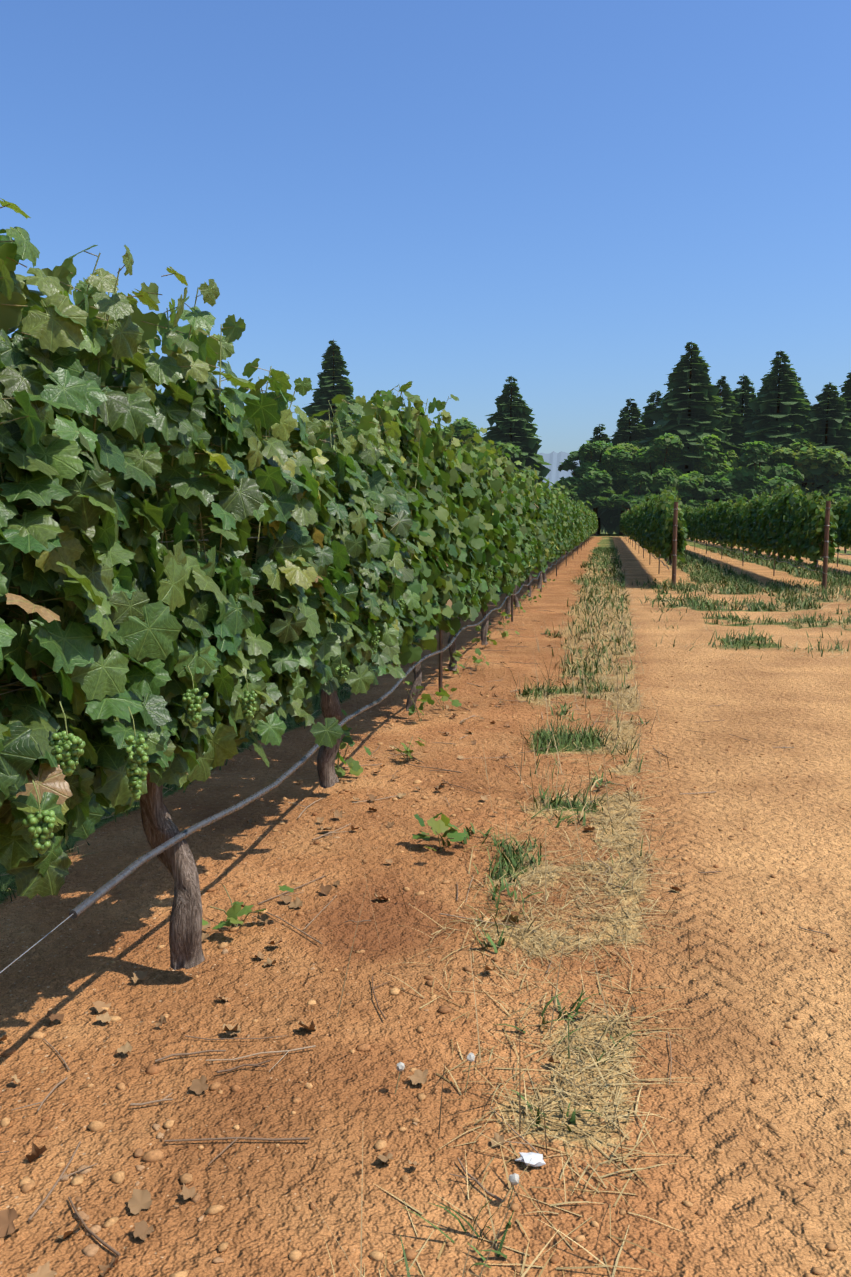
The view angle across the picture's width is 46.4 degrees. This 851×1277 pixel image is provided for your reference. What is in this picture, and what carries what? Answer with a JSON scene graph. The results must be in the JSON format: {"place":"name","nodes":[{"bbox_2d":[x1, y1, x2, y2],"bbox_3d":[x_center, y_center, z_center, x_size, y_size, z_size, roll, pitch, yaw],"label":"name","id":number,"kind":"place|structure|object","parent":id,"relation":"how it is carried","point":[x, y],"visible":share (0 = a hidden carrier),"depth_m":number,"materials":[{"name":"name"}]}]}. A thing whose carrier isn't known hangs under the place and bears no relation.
{"place":"outdoors","nodes":[
{"label":"outdoors","id":0,"kind":"place"},
{"bbox_2d":[0,417,215,536],"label":"vine","id":1,"kind":"object","parent":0,"point":[211,464],"depth_m":11.15,"materials":[{"name":"green plant"}]},
{"bbox_2d":[0,530,850,1276],"bbox_3d":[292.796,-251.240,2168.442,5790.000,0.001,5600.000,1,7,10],"label":"ground","id":2,"kind":"structure","parent":0,"point":[740,1188],"depth_m":3.36,"materials":[{"name":"brown soil"}]},
{"bbox_2d":[82,357,121,389],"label":"conifer tree","id":3,"kind":"object","parent":2,"relation":"on","point":[115,373],"depth_m":138.08,"materials":[{"name":"green plant"}]},
{"bbox_2d":[0,198,597,972],"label":"vine","id":4,"kind":"object","parent":2,"relation":"on","point":[292,566],"visible":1,"depth_m":3.23,"materials":[{"name":"green plant"}]},
{"bbox_2d":[302,339,355,435],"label":"conifer tree","id":5,"kind":"object","parent":2,"relation":"on","point":[329,376],"visible":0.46,"depth_m":134.28,"materials":[{"name":"green plant"}]},
{"bbox_2d":[322,417,356,445],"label":"broadleaf tree","id":6,"kind":"object","parent":2,"relation":"on","point":[343,424],"visible":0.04,"depth_m":126.51,"materials":[{"name":"green plant"}]},
{"bbox_2d":[0,635,681,1276],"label":"fallen leaves","id":7,"kind":"object","parent":2,"relation":"on","point":[138,1201],"visible":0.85,"depth_m":2.92,"materials":[{"name":"brown plant"}]},
{"bbox_2d":[202,579,554,928],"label":"weeds","id":8,"kind":"object","parent":2,"relation":"on","point":[235,910],"visible":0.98,"depth_m":6.04,"materials":[{"name":"plant"}]},
{"bbox_2d":[0,610,828,1256],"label":"twigs","id":9,"kind":"object","parent":2,"relation":"on","point":[100,1240],"visible":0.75,"depth_m":2.92,"materials":[{"name":"wood"}]},
{"bbox_2d":[0,654,850,1276],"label":"pebbles","id":10,"kind":"object","parent":2,"relation":"on","point":[26,1184],"visible":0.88,"depth_m":2.70,"materials":[{"name":"brown stone"}]},
{"bbox_2d":[431,428,455,447],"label":"broadleaf tree","id":11,"kind":"object","parent":2,"relation":"on","point":[449,441],"visible":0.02,"depth_m":126.55,"materials":[{"name":"green plant"}]},
{"bbox_2d":[394,1053,545,1207],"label":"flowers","id":12,"kind":"object","parent":2,"relation":"on","point":[536,1159],"visible":1,"depth_m":2.43,"materials":[{"name":"white plant"}]},
{"bbox_2d":[438,417,521,472],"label":"broadleaf tree","id":13,"kind":"object","parent":2,"relation":"on","point":[461,424],"visible":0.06,"depth_m":124.86,"materials":[{"name":"green plant"}]},
{"bbox_2d":[482,376,551,487],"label":"conifer tree","id":14,"kind":"object","parent":2,"relation":"on","point":[510,418],"visible":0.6,"depth_m":128.63,"materials":[{"name":"green plant"}]},
{"bbox_2d":[563,490,593,508],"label":"understorey tree","id":15,"kind":"object","parent":2,"relation":"on","point":[573,495],"visible":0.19,"depth_m":119.18,"materials":[{"name":"green plant"}]},
{"bbox_2d":[573,479,614,535],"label":"understorey tree","id":16,"kind":"object","parent":2,"relation":"on","point":[590,492],"visible":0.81,"depth_m":120.11,"materials":[{"name":"green plant"}]},
{"bbox_2d":[555,440,633,534],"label":"broadleaf tree","id":17,"kind":"object","parent":2,"relation":"on","point":[596,473],"visible":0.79,"depth_m":122.83,"materials":[{"name":"green plant"}]},
{"bbox_2d":[571,424,619,533],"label":"conifer tree","id":18,"kind":"object","parent":2,"relation":"on","point":[606,527],"visible":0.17,"depth_m":135.40,"materials":[{"name":"green plant"}]},
{"bbox_2d":[600,440,642,534],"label":"broadleaf tree","id":19,"kind":"object","parent":2,"relation":"on","point":[634,446],"visible":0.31,"depth_m":123.29,"materials":[{"name":"green plant"}]},
{"bbox_2d":[597,399,646,528],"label":"conifer tree","id":20,"kind":"object","parent":2,"relation":"on","point":[628,425],"visible":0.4,"depth_m":129.73,"materials":[{"name":"green plant"}]},
{"bbox_2d":[606,471,653,509],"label":"understorey tree","id":21,"kind":"object","parent":2,"relation":"on","point":[642,477],"visible":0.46,"depth_m":117.27,"materials":[{"name":"green plant"}]},
{"bbox_2d":[639,391,662,444],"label":"conifer tree","id":22,"kind":"object","parent":2,"relation":"on","point":[647,421],"visible":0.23,"depth_m":130.87,"materials":[{"name":"green plant"}]},
{"bbox_2d":[616,489,687,510],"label":"understorey tree","id":23,"kind":"object","parent":2,"relation":"on","point":[634,499],"visible":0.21,"depth_m":116.31,"materials":[{"name":"green plant"}]},
{"bbox_2d":[619,483,688,587],"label":"vine","id":24,"kind":"object","parent":2,"relation":"on","point":[652,523],"visible":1,"depth_m":26.07,"materials":[{"name":"green plant"}]},
{"bbox_2d":[627,433,692,493],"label":"broadleaf tree","id":25,"kind":"object","parent":2,"relation":"on","point":[643,457],"visible":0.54,"depth_m":120.67,"materials":[{"name":"green plant"}]},
{"bbox_2d":[648,468,704,503],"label":"broadleaf tree","id":26,"kind":"object","parent":2,"relation":"on","point":[664,478],"visible":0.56,"depth_m":117.42,"materials":[{"name":"green plant"}]},
{"bbox_2d":[660,483,714,508],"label":"understorey tree","id":27,"kind":"object","parent":2,"relation":"on","point":[702,492],"visible":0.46,"depth_m":116.76,"materials":[{"name":"green plant"}]},
{"bbox_2d":[637,341,740,500],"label":"conifer tree","id":28,"kind":"object","parent":2,"relation":"on","point":[687,417],"visible":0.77,"depth_m":122.72,"materials":[{"name":"green plant"}]},
{"bbox_2d":[689,434,747,501],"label":"broadleaf tree","id":29,"kind":"object","parent":2,"relation":"on","point":[714,460],"visible":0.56,"depth_m":119.67,"materials":[{"name":"green plant"}]},
{"bbox_2d":[700,474,742,508],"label":"understorey tree","id":30,"kind":"object","parent":2,"relation":"on","point":[725,484],"visible":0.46,"depth_m":117.06,"materials":[{"name":"green plant"}]},
{"bbox_2d":[700,376,752,500],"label":"conifer tree","id":31,"kind":"object","parent":2,"relation":"on","point":[734,426],"visible":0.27,"depth_m":124.97,"materials":[{"name":"green plant"}]},
{"bbox_2d":[719,485,751,504],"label":"understorey tree","id":32,"kind":"object","parent":2,"relation":"on","point":[732,495],"visible":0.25,"depth_m":116.67,"materials":[{"name":"green plant"}]},
{"bbox_2d":[731,374,755,430],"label":"conifer tree","id":33,"kind":"object","parent":2,"relation":"on","point":[743,396],"visible":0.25,"depth_m":130.08,"materials":[{"name":"green plant"}]},
{"bbox_2d":[681,480,838,588],"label":"vine","id":34,"kind":"object","parent":2,"relation":"on","point":[790,522],"visible":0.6,"depth_m":28.14,"materials":[{"name":"leaf"},{"name":"wood"}]},
{"bbox_2d":[739,476,780,500],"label":"understorey tree","id":35,"kind":"object","parent":2,"relation":"on","point":[749,493],"visible":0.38,"depth_m":115.83,"materials":[{"name":"green plant"}]},
{"bbox_2d":[729,441,804,493],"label":"broadleaf tree","id":36,"kind":"object","parent":2,"relation":"on","point":[756,453],"visible":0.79,"depth_m":116.90,"materials":[{"name":"green plant"}]},
{"bbox_2d":[741,351,811,468],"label":"conifer tree","id":37,"kind":"object","parent":2,"relation":"on","point":[778,406],"visible":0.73,"depth_m":123.71,"materials":[{"name":"green plant"}]},
{"bbox_2d":[753,490,850,566],"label":"vine","id":38,"kind":"object","parent":2,"relation":"on","point":[842,510],"visible":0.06,"depth_m":33.60,"materials":[{"name":"green plant"}]},
{"bbox_2d":[794,377,810,426],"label":"conifer tree","id":39,"kind":"object","parent":2,"relation":"on","point":[800,389],"visible":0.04,"depth_m":128.22,"materials":[{"name":"green plant"}]},
{"bbox_2d":[771,438,850,493],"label":"broadleaf tree","id":40,"kind":"object","parent":2,"relation":"on","point":[806,454],"visible":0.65,"depth_m":117.34,"materials":[{"name":"green plant"}]},
{"bbox_2d":[793,382,850,495],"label":"conifer tree","id":41,"kind":"object","parent":2,"relation":"on","point":[833,431],"visible":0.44,"depth_m":119.49,"materials":[{"name":"green plant"}]},
{"bbox_2d":[818,448,850,486],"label":"broadleaf tree","id":42,"kind":"object","parent":2,"relation":"on","point":[823,465],"visible":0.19,"depth_m":117.08,"materials":[{"name":"green plant"}]},
{"bbox_2d":[821,483,850,503],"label":"understorey tree","id":43,"kind":"object","parent":2,"relation":"on","point":[839,491],"visible":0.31,"depth_m":115.06,"materials":[{"name":"green plant"}]},
{"bbox_2d":[839,373,850,427],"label":"conifer tree","id":44,"kind":"object","parent":2,"relation":"on","point":[846,390],"visible":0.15,"depth_m":125.29,"materials":[{"name":"green plant"}]},
{"bbox_2d":[0,545,850,1276],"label":"grass","id":45,"kind":"structure","parent":0,"point":[708,577],"depth_m":4.83,"materials":[{"name":"plant"}]},
{"bbox_2d":[0,0,850,453],"label":"sky","id":46,"kind":"structure","parent":0,"point":[560,198],"materials":[{"name":"blue"}]},
{"bbox_2d":[539,451,598,489],"bbox_3d":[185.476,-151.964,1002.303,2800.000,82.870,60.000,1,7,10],"label":"ridge hill","id":47,"kind":"structure","parent":0,"point":[554,459],"depth_m":1027.83,"materials":[{"name":"blue"}]}
]}

